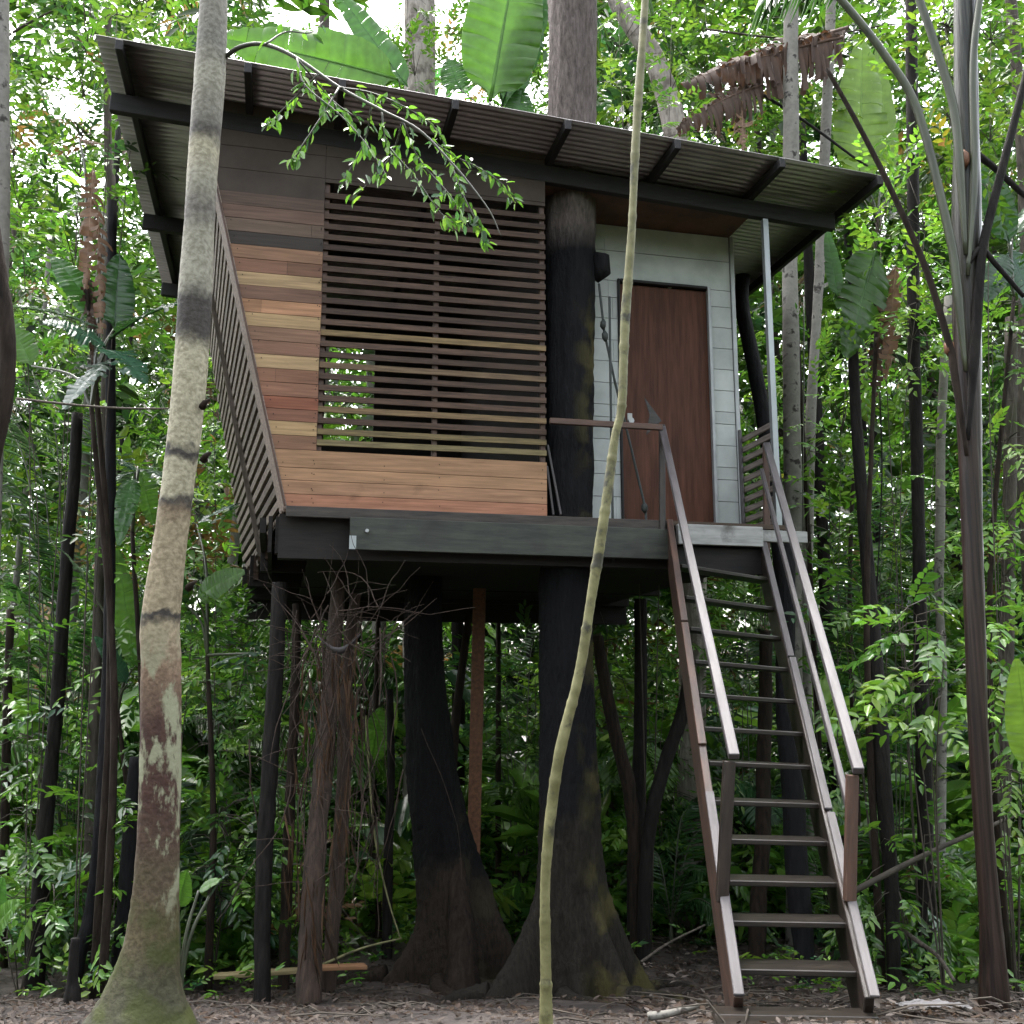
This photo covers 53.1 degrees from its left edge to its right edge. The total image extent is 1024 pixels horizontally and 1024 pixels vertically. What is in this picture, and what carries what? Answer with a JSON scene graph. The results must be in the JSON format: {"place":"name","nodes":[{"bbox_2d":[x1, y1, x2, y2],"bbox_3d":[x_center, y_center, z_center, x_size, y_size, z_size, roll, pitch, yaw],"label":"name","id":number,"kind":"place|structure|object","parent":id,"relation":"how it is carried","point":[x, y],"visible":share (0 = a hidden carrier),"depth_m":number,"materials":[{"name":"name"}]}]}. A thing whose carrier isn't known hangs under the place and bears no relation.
{"place":"outdoors","nodes":[
{"label":"outdoors","id":0,"kind":"place"},
{"bbox_2d":[0,721,1023,1023],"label":"forest ground","id":1,"kind":"structure","parent":0,"point":[6,985],"depth_m":8.41,"materials":[{"name":"soil"}]},
{"bbox_2d":[0,0,10,561],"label":"forest tree","id":2,"kind":"object","parent":1,"relation":"on","point":[5,162],"visible":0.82,"depth_m":8.64,"materials":[{"name":"brown plant"}]},
{"bbox_2d":[0,609,14,967],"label":"forest tree","id":3,"kind":"object","parent":1,"relation":"on","point":[6,758],"visible":0.47,"depth_m":9.71,"materials":[{"name":"brown plant"}]},
{"bbox_2d":[0,228,16,463],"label":"forest tree","id":4,"kind":"object","parent":1,"relation":"on","point":[8,356],"visible":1,"depth_m":5.61,"materials":[{"name":"brown plant"}]},
{"bbox_2d":[23,412,82,990],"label":"forest tree","id":5,"kind":"object","parent":1,"relation":"on","point":[45,825],"visible":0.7,"depth_m":9.23,"materials":[{"name":"black plant"}]},
{"bbox_2d":[0,834,114,996],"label":"shrub","id":6,"kind":"object","parent":1,"relation":"on","point":[53,933],"visible":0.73,"depth_m":8.10,"materials":[{"name":"green plant"}]},
{"bbox_2d":[9,187,128,823],"bbox_3d":[-4.829,0.124,9.902,1.804,8.210,3.425,4,-11,-22],"label":"leafy sapling","id":7,"kind":"object","parent":1,"relation":"on","point":[47,342],"visible":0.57,"depth_m":9.93,"materials":[{"name":"green plant"}]},
{"bbox_2d":[0,586,139,941],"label":"shrub","id":8,"kind":"object","parent":1,"relation":"on","point":[11,702],"visible":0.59,"depth_m":9.07,"materials":[{"name":"green plant"}]},
{"bbox_2d":[2,367,137,956],"bbox_3d":[-4.812,1.410,10.269,2.172,6.162,1.247,0,-10,0],"label":"feather palm","id":9,"kind":"object","parent":1,"relation":"on","point":[21,439],"visible":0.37,"depth_m":10.43,"materials":[{"name":"green plant"}]},
{"bbox_2d":[3,526,143,963],"bbox_3d":[-4.244,2.172,9.728,1.308,4.220,1.118,0,-10,0],"label":"feather palm","id":10,"kind":"object","parent":1,"relation":"on","point":[20,662],"visible":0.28,"depth_m":9.67,"materials":[{"name":"green plant"}]},
{"bbox_2d":[9,0,177,967],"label":"leafy sapling","id":11,"kind":"object","parent":1,"relation":"on","point":[16,82],"visible":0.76,"depth_m":9.58,"materials":[{"name":"green plant"}]},
{"bbox_2d":[13,254,176,997],"bbox_3d":[-3.493,0.690,7.873,1.930,5.986,0.951,-2,-10,12],"label":"broad leaf plant","id":12,"kind":"object","parent":1,"relation":"on","point":[119,299],"visible":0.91,"depth_m":8.00,"materials":[{"name":"green plant"}]},
{"bbox_2d":[78,138,113,999],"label":"banana plant","id":13,"kind":"object","parent":1,"relation":"on","point":[89,224],"visible":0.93,"depth_m":8.24,"materials":[{"name":"brown plant"}]},
{"bbox_2d":[77,199,116,990],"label":"forest tree","id":14,"kind":"object","parent":1,"relation":"on","point":[85,929],"visible":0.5,"depth_m":8.59,"materials":[{"name":"black plant"}]},
{"bbox_2d":[81,1,115,977],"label":"forest tree","id":15,"kind":"object","parent":1,"relation":"on","point":[92,753],"visible":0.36,"depth_m":9.30,"materials":[{"name":"brown plant"}]},
{"bbox_2d":[58,548,143,793],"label":"broad leaf plant","id":16,"kind":"object","parent":1,"relation":"on","point":[124,605],"visible":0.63,"depth_m":9.21,"materials":[{"name":"green plant"}]},
{"bbox_2d":[18,762,204,992],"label":"shrub","id":17,"kind":"object","parent":1,"relation":"on","point":[121,818],"visible":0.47,"depth_m":8.17,"materials":[{"name":"green plant"}]},
{"bbox_2d":[34,0,199,936],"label":"leafy sapling","id":18,"kind":"object","parent":1,"relation":"on","point":[141,20],"visible":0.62,"depth_m":8.69,"materials":[{"name":"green plant"}]},
{"bbox_2d":[108,756,138,979],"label":"dead tree","id":19,"kind":"object","parent":1,"relation":"on","point":[127,857],"visible":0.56,"depth_m":8.00,"materials":[{"name":"black wood"}]},
{"bbox_2d":[81,459,195,716],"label":"broad leaf plant","id":20,"kind":"object","parent":1,"relation":"on","point":[131,493],"visible":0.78,"depth_m":8.94,"materials":[{"name":"green plant"}]},
{"bbox_2d":[49,490,265,770],"bbox_3d":[-3.269,1.903,9.473,2.020,4.542,2.672,4,-11,-20],"label":"shrub","id":21,"kind":"object","parent":1,"relation":"on","point":[191,555],"visible":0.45,"depth_m":9.19,"materials":[{"name":"green plant"}]},
{"bbox_2d":[116,782,253,926],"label":"feather palm","id":22,"kind":"object","parent":1,"relation":"on","point":[190,835],"visible":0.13,"depth_m":9.22,"materials":[{"name":"green plant"}]},
{"bbox_2d":[142,329,240,843],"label":"leafy sapling","id":23,"kind":"object","parent":1,"relation":"on","point":[214,408],"visible":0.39,"depth_m":11.80,"materials":[{"name":"green plant"}]},
{"bbox_2d":[0,976,391,1023],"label":"leaf litter","id":24,"kind":"object","parent":1,"relation":"on","point":[205,1010],"visible":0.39,"depth_m":6.08,"materials":[{"name":"brown plant"}]},
{"bbox_2d":[179,870,227,985],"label":"seedling","id":25,"kind":"object","parent":1,"relation":"on","point":[185,891],"visible":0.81,"depth_m":6.26,"materials":[{"name":"green plant"}]},
{"bbox_2d":[182,503,265,992],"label":"broad leaf plant","id":26,"kind":"object","parent":1,"relation":"on","point":[215,585],"visible":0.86,"depth_m":8.91,"materials":[{"name":"green plant"}]},
{"bbox_2d":[125,554,329,907],"bbox_3d":[-2.694,2.334,9.960,1.880,3.928,2.667,2,-10,-10],"label":"shrub","id":27,"kind":"object","parent":1,"relation":"on","point":[226,764],"visible":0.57,"depth_m":9.78,"materials":[{"name":"green plant"}]},
{"bbox_2d":[180,768,301,981],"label":"shrub","id":28,"kind":"object","parent":1,"relation":"on","point":[227,839],"visible":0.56,"depth_m":8.70,"materials":[{"name":"green plant"}]},
{"bbox_2d":[253,582,287,1001],"bbox_3d":[-1.876,2.154,7.907,0.160,3.260,0.397,2,-10,-12],"label":"stilt post","id":29,"kind":"object","parent":1,"relation":"on","point":[264,864],"visible":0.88,"depth_m":7.86,"materials":[{"name":"black wood"}]},
{"bbox_2d":[277,603,300,989],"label":"dead palm","id":30,"kind":"object","parent":1,"relation":"on","point":[284,946],"visible":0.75,"depth_m":8.67,"materials":[{"name":"brown plant"}]},
{"bbox_2d":[82,0,522,1023],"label":"ringed tree","id":31,"kind":"object","parent":1,"relation":"on","point":[144,984],"visible":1,"depth_m":4.92,"materials":[{"name":"grey plant"}]},
{"bbox_2d":[227,0,408,933],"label":"banana plant","id":32,"kind":"object","parent":1,"relation":"on","point":[361,53],"visible":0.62,"depth_m":13.16,"materials":[{"name":"green plant"}]},
{"bbox_2d":[295,570,345,1005],"bbox_3d":[-1.475,2.087,8.062,0.206,3.380,1.010,0,-10,0],"label":"trunk","id":33,"kind":"object","parent":1,"relation":"on","point":[307,986],"visible":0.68,"depth_m":7.73,"materials":[{"name":"brown wood"}]},
{"bbox_2d":[279,633,362,998],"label":"dead fibre strips","id":34,"kind":"object","parent":1,"relation":"on","point":[347,685],"visible":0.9,"depth_m":7.72,"materials":[{"name":"brown plant"}]},
{"bbox_2d":[193,532,474,933],"bbox_3d":[-1.335,1.710,7.898,2.116,3.067,2.095,0,-10,0],"label":"dead root tangle","id":35,"kind":"object","parent":1,"relation":"on","point":[323,650],"visible":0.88,"depth_m":7.83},
{"bbox_2d":[322,593,361,996],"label":"dead palm","id":36,"kind":"object","parent":1,"relation":"on","point":[329,980],"visible":0.59,"depth_m":8.43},
{"bbox_2d":[353,702,397,938],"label":"broad leaf plant","id":37,"kind":"object","parent":1,"relation":"on","point":[380,712],"visible":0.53,"depth_m":11.19,"materials":[{"name":"green plant"}]},
{"bbox_2d":[381,689,394,958],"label":"slim tree","id":38,"kind":"object","parent":1,"relation":"on","point":[387,924],"visible":0.73,"depth_m":9.97,"materials":[{"name":"black plant"}]},
{"bbox_2d":[402,0,435,903],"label":"forest tree","id":39,"kind":"object","parent":1,"relation":"on","point":[424,71],"visible":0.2,"depth_m":15.75,"materials":[{"name":"grey plant"}]},
{"bbox_2d":[3,0,1023,596],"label":"forest foliage","id":40,"kind":"object","parent":39,"relation":"attached to","point":[241,12],"visible":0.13,"depth_m":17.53,"materials":[{"name":"green plant"}]},
{"bbox_2d":[336,576,514,995],"bbox_3d":[-0.385,2.441,9.210,1.599,3.738,2.436,-8,-13,39],"label":"buttressed tree","id":41,"kind":"object","parent":1,"relation":"on","point":[436,855],"visible":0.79,"depth_m":9.07,"materials":[{"name":"black plant"}]},
{"bbox_2d":[379,0,477,94],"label":"leafy sapling","id":42,"kind":"object","parent":1,"relation":"on","point":[397,42],"visible":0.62,"depth_m":14.93,"materials":[{"name":"green plant"}]},
{"bbox_2d":[440,0,547,907],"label":"banana plant","id":43,"kind":"object","parent":1,"relation":"on","point":[501,44],"visible":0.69,"depth_m":13.42,"materials":[{"name":"green plant"}]},
{"bbox_2d":[451,599,539,926],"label":"shrub","id":44,"kind":"object","parent":1,"relation":"on","point":[519,732],"visible":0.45,"depth_m":11.67,"materials":[{"name":"green plant"}]},
{"bbox_2d":[0,0,1020,803],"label":"forest","id":45,"kind":"object","parent":1,"relation":"on","point":[154,280],"visible":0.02,"depth_m":31.53,"materials":[{"name":"green plant"}]},
{"bbox_2d":[481,629,539,902],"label":"feather palm","id":46,"kind":"object","parent":1,"relation":"on","point":[485,832],"visible":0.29,"depth_m":12.05,"materials":[{"name":"green plant"}]},
{"bbox_2d":[0,254,1023,817],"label":"forest foliage","id":47,"kind":"object","parent":1,"relation":"on","point":[16,526],"visible":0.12,"depth_m":15.53,"materials":[{"name":"green plant"}]},
{"bbox_2d":[9,380,1023,725],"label":"palm fronds","id":48,"kind":"object","parent":47,"relation":"attached to","point":[391,682],"visible":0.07,"depth_m":18.43,"materials":[{"name":"green plant"}]},
{"bbox_2d":[0,777,1023,987],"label":"undergrowth","id":49,"kind":"object","parent":1,"relation":"on","point":[231,944],"visible":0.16,"depth_m":10.35,"materials":[{"name":"green plant"}]},
{"bbox_2d":[0,583,1023,935],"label":"undergrowth","id":50,"kind":"object","parent":1,"relation":"on","point":[664,731],"visible":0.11,"depth_m":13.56,"materials":[{"name":"green plant"}]},
{"bbox_2d":[0,713,1023,934],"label":"palm fronds","id":51,"kind":"object","parent":1,"relation":"on","point":[491,795],"visible":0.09,"depth_m":11.53,"materials":[{"name":"green plant"}]},
{"bbox_2d":[0,1002,1023,1023],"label":"leaf litter","id":52,"kind":"object","parent":1,"relation":"on","point":[331,1019],"visible":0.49,"depth_m":4.91,"materials":[{"name":"brown plant"}]},
{"bbox_2d":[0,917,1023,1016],"bbox_3d":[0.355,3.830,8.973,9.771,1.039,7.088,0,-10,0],"label":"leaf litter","id":53,"kind":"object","parent":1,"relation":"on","point":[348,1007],"visible":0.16,"depth_m":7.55,"materials":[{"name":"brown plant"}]},
{"bbox_2d":[0,922,1023,1023],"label":"fallen twigs","id":54,"kind":"object","parent":1,"relation":"on","point":[364,1012],"depth_m":5.87,"materials":[{"name":"brown wood"}]},
{"bbox_2d":[5,913,1023,999],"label":"ground seedlings","id":55,"kind":"object","parent":1,"relation":"on","point":[47,990],"visible":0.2,"depth_m":8.05,"materials":[{"name":"green plant"}]},
{"bbox_2d":[436,0,697,1004],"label":"host tree","id":56,"kind":"object","parent":1,"relation":"on","point":[592,954],"visible":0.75,"depth_m":8.49,"materials":[{"name":"black plant"}]},
{"bbox_2d":[96,34,883,624],"bbox_3d":[-0.476,-1.032,10.476,6.590,4.051,5.102,2,-10,-13],"label":"treehouse","id":57,"kind":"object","parent":56,"relation":"attached to","point":[444,474],"visible":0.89,"depth_m":8.73,"materials":[{"name":"brown wood"}]},
{"bbox_2d":[316,184,546,461],"bbox_3d":[-0.640,-1.571,8.538,1.887,2.280,0.066,2,-10,-13],"label":"slatted window","id":58,"kind":"structure","parent":57,"relation":"in","point":[437,237],"depth_m":8.50,"materials":[{"name":"brown wood"}]},
{"bbox_2d":[468,588,485,853],"bbox_3d":[-0.363,2.158,10.485,0.178,2.872,0.110,0,-10,0],"label":"orange post","id":59,"kind":"object","parent":57,"relation":"attached to","point":[476,715],"visible":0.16,"depth_m":10.45,"materials":[{"name":"brown wood"}]},
{"bbox_2d":[620,284,713,521],"bbox_3d":[1.454,-0.980,9.624,0.885,2.388,0.095,2,-10,-13],"label":"door","id":60,"kind":"structure","parent":57,"relation":"in","point":[668,377],"depth_m":9.66,"materials":[{"name":"brown wood"}]},
{"bbox_2d":[539,0,648,1023],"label":"sapling","id":61,"kind":"object","parent":1,"relation":"on","point":[546,1006],"visible":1,"depth_m":4.31,"materials":[{"name":"green plant"}]},
{"bbox_2d":[593,635,640,954],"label":"leaning tree","id":62,"kind":"object","parent":1,"relation":"on","point":[627,780],"visible":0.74,"depth_m":9.85,"materials":[{"name":"brown plant"}]},
{"bbox_2d":[627,598,646,939],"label":"tree","id":63,"kind":"object","parent":1,"relation":"on","point":[638,760],"visible":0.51,"depth_m":10.31,"materials":[{"name":"black plant"}]},
{"bbox_2d":[607,0,706,930],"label":"forest tree","id":64,"kind":"object","parent":1,"relation":"on","point":[678,115],"visible":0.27,"depth_m":12.41,"materials":[{"name":"grey plant"}]},
{"bbox_2d":[597,0,719,964],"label":"leafy sapling","id":65,"kind":"object","parent":1,"relation":"on","point":[608,64],"visible":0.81,"depth_m":10.81,"materials":[{"name":"green plant"}]},
{"bbox_2d":[636,681,686,967],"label":"leaning tree","id":66,"kind":"object","parent":1,"relation":"on","point":[664,765],"visible":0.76,"depth_m":9.69,"materials":[{"name":"black plant"}]},
{"bbox_2d":[623,803,713,948],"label":"feather palm","id":67,"kind":"object","parent":1,"relation":"on","point":[699,873],"visible":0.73,"depth_m":10.43,"materials":[{"name":"green plant"}]},
{"bbox_2d":[593,597,747,926],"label":"shrub","id":68,"kind":"object","parent":1,"relation":"on","point":[621,632],"visible":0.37,"depth_m":11.48,"materials":[{"name":"green plant"}]},
{"bbox_2d":[692,639,781,872],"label":"shrub","id":69,"kind":"object","parent":1,"relation":"on","point":[777,786],"visible":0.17,"depth_m":11.91,"materials":[{"name":"green plant"}]},
{"bbox_2d":[667,579,823,936],"bbox_3d":[2.654,2.710,11.459,1.868,4.140,2.698,-2,-10,11],"label":"shrub","id":70,"kind":"object","parent":1,"relation":"on","point":[709,682],"visible":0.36,"depth_m":11.22,"materials":[{"name":"green plant"}]},
{"bbox_2d":[747,630,772,958],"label":"dead tree","id":71,"kind":"object","parent":1,"relation":"on","point":[757,935],"visible":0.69,"depth_m":10.05,"materials":[{"name":"brown wood"}]},
{"bbox_2d":[676,25,848,939],"bbox_3d":[2.969,-0.723,11.371,2.238,10.540,0.636,1,-10,-6],"label":"banana plant","id":72,"kind":"object","parent":1,"relation":"on","point":[745,71],"visible":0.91,"depth_m":11.98,"materials":[{"name":"brown plant"}]},
{"bbox_2d":[649,0,882,772],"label":"leafy sapling","id":73,"kind":"object","parent":1,"relation":"on","point":[738,22],"visible":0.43,"depth_m":13.50,"materials":[{"name":"green plant"}]},
{"bbox_2d":[659,424,879,1012],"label":"wooden stairs","id":74,"kind":"structure","parent":1,"relation":"on","point":[837,880],"depth_m":5.83,"materials":[{"name":"wood"}]},
{"bbox_2d":[735,273,820,984],"bbox_3d":[2.539,0.859,9.750,0.435,7.149,1.466,0,-10,0],"label":"black tree","id":75,"kind":"object","parent":1,"relation":"on","point":[796,857],"visible":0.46,"depth_m":9.33,"materials":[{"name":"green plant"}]},
{"bbox_2d":[782,0,802,945],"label":"forest tree","id":76,"kind":"object","parent":1,"relation":"on","point":[792,462],"visible":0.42,"depth_m":11.43,"materials":[{"name":"grey plant"}]},
{"bbox_2d":[711,1006,879,1023],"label":"plank pad","id":77,"kind":"object","parent":1,"relation":"on","point":[733,1015],"visible":0.79,"depth_m":4.63,"materials":[{"name":"brown wood"}]},
{"bbox_2d":[600,916,1023,1019],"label":"leaf litter","id":78,"kind":"object","parent":1,"relation":"on","point":[877,1002],"visible":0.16,"depth_m":7.24,"materials":[{"name":"brown plant"}]},
{"bbox_2d":[802,0,835,928],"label":"forest tree","id":79,"kind":"object","parent":1,"relation":"on","point":[824,159],"visible":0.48,"depth_m":12.55,"materials":[{"name":"grey plant"}]},
{"bbox_2d":[799,118,843,844],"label":"slender tree","id":80,"kind":"object","parent":1,"relation":"on","point":[821,521],"visible":0.31,"depth_m":15.15,"materials":[{"name":"grey plant"}]},
{"bbox_2d":[763,303,901,820],"bbox_3d":[3.549,0.998,10.982,1.725,7.000,2.484,0,-10,0],"label":"leafy sapling","id":81,"kind":"object","parent":1,"relation":"on","point":[824,350],"visible":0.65,"depth_m":11.02,"materials":[{"name":"green plant"}]},
{"bbox_2d":[743,445,963,920],"bbox_3d":[3.545,1.889,10.271,2.381,4.934,2.850,0,-10,0],"label":"shrub","id":82,"kind":"object","parent":1,"relation":"on","point":[832,592],"visible":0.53,"depth_m":10.05,"materials":[{"name":"green plant"}]},
{"bbox_2d":[824,232,903,989],"bbox_3d":[3.331,0.554,9.222,0.739,6.992,0.731,0,-10,0],"label":"banana plant","id":83,"kind":"object","parent":1,"relation":"on","point":[876,292],"visible":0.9,"depth_m":9.41,"materials":[{"name":"brown plant"}]},
{"bbox_2d":[832,38,898,871],"bbox_3d":[4.527,-0.780,12.541,1.178,11.156,0.315,2,-10,-14],"label":"banana plant","id":84,"kind":"object","parent":1,"relation":"on","point":[876,112],"visible":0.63,"depth_m":13.25,"materials":[{"name":"green plant"}]},
{"bbox_2d":[847,299,901,992],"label":"forest tree","id":85,"kind":"object","parent":1,"relation":"on","point":[884,797],"visible":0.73,"depth_m":8.79,"materials":[{"name":"brown plant"}]},
{"bbox_2d":[825,492,953,888],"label":"leafy sapling","id":86,"kind":"object","parent":1,"relation":"on","point":[932,622],"visible":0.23,"depth_m":11.08,"materials":[{"name":"green plant"}]},
{"bbox_2d":[811,792,1015,988],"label":"shrub","id":87,"kind":"object","parent":1,"relation":"on","point":[867,914],"visible":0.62,"depth_m":8.39,"materials":[{"name":"green plant"}]},
{"bbox_2d":[828,126,1003,907],"bbox_3d":[3.874,0.070,9.669,1.627,8.162,2.667,-4,-11,21],"label":"leafy sapling","id":88,"kind":"object","parent":1,"relation":"on","point":[936,227],"visible":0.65,"depth_m":9.73,"materials":[{"name":"green plant"}]},
{"bbox_2d":[815,560,1023,994],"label":"shrub","id":89,"kind":"object","parent":1,"relation":"on","point":[928,659],"visible":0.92,"depth_m":7.29,"materials":[{"name":"green plant"}]},
{"bbox_2d":[905,0,938,979],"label":"forest tree","id":90,"kind":"object","parent":1,"relation":"on","point":[917,483],"visible":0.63,"depth_m":9.96,"materials":[{"name":"brown plant"}]},
{"bbox_2d":[825,0,1023,1012],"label":"giant banana plant","id":91,"kind":"object","parent":1,"relation":"on","point":[967,235],"visible":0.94,"depth_m":6.19,"materials":[{"name":"brown plant"}]},
{"bbox_2d":[826,0,1023,993],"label":"leafy sapling","id":92,"kind":"object","parent":1,"relation":"on","point":[937,102],"visible":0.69,"depth_m":9.03,"materials":[{"name":"green plant"}]},
{"bbox_2d":[834,265,1015,835],"bbox_3d":[4.389,0.783,10.772,1.786,7.401,2.984,-5,-11,25],"label":"leafy sapling","id":93,"kind":"object","parent":1,"relation":"on","point":[891,404],"visible":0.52,"depth_m":10.86,"materials":[{"name":"green plant"}]},
{"bbox_2d":[934,295,951,916],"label":"forest tree","id":94,"kind":"object","parent":1,"relation":"on","point":[940,500],"visible":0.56,"depth_m":10.56,"materials":[{"name":"brown plant"}]},
{"bbox_2d":[928,216,1023,960],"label":"leafy sapling","id":95,"kind":"object","parent":1,"relation":"on","point":[996,419],"visible":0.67,"depth_m":10.00,"materials":[{"name":"green plant"}]},
{"bbox_2d":[934,585,1023,999],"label":"shrub","id":96,"kind":"object","parent":1,"relation":"on","point":[1005,809],"visible":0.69,"depth_m":7.77,"materials":[{"name":"green plant"}]},
{"bbox_2d":[981,156,1023,984],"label":"broad leaf plant","id":97,"kind":"object","parent":1,"relation":"on","point":[1008,262],"visible":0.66,"depth_m":9.73,"materials":[{"name":"brown plant"}]},
{"bbox_2d":[997,316,1017,923],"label":"forest tree","id":98,"kind":"object","parent":1,"relation":"on","point":[1011,498],"visible":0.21,"depth_m":11.13,"materials":[{"name":"brown plant"}]},
{"bbox_2d":[1005,0,1023,599],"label":"slender tree","id":99,"kind":"object","parent":1,"relation":"on","point":[1019,139],"visible":0.5,"depth_m":13.08,"materials":[{"name":"brown plant"}]},
{"bbox_2d":[1005,659,1023,762],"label":"broad leaf plant","id":100,"kind":"object","parent":1,"relation":"on","point":[1014,712],"visible":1,"depth_m":6.44,"materials":[{"name":"green plant"}]},
{"bbox_2d":[0,0,1023,718],"label":"sky","id":101,"kind":"structure","parent":0,"point":[383,12],"materials":[{"name":"white"}]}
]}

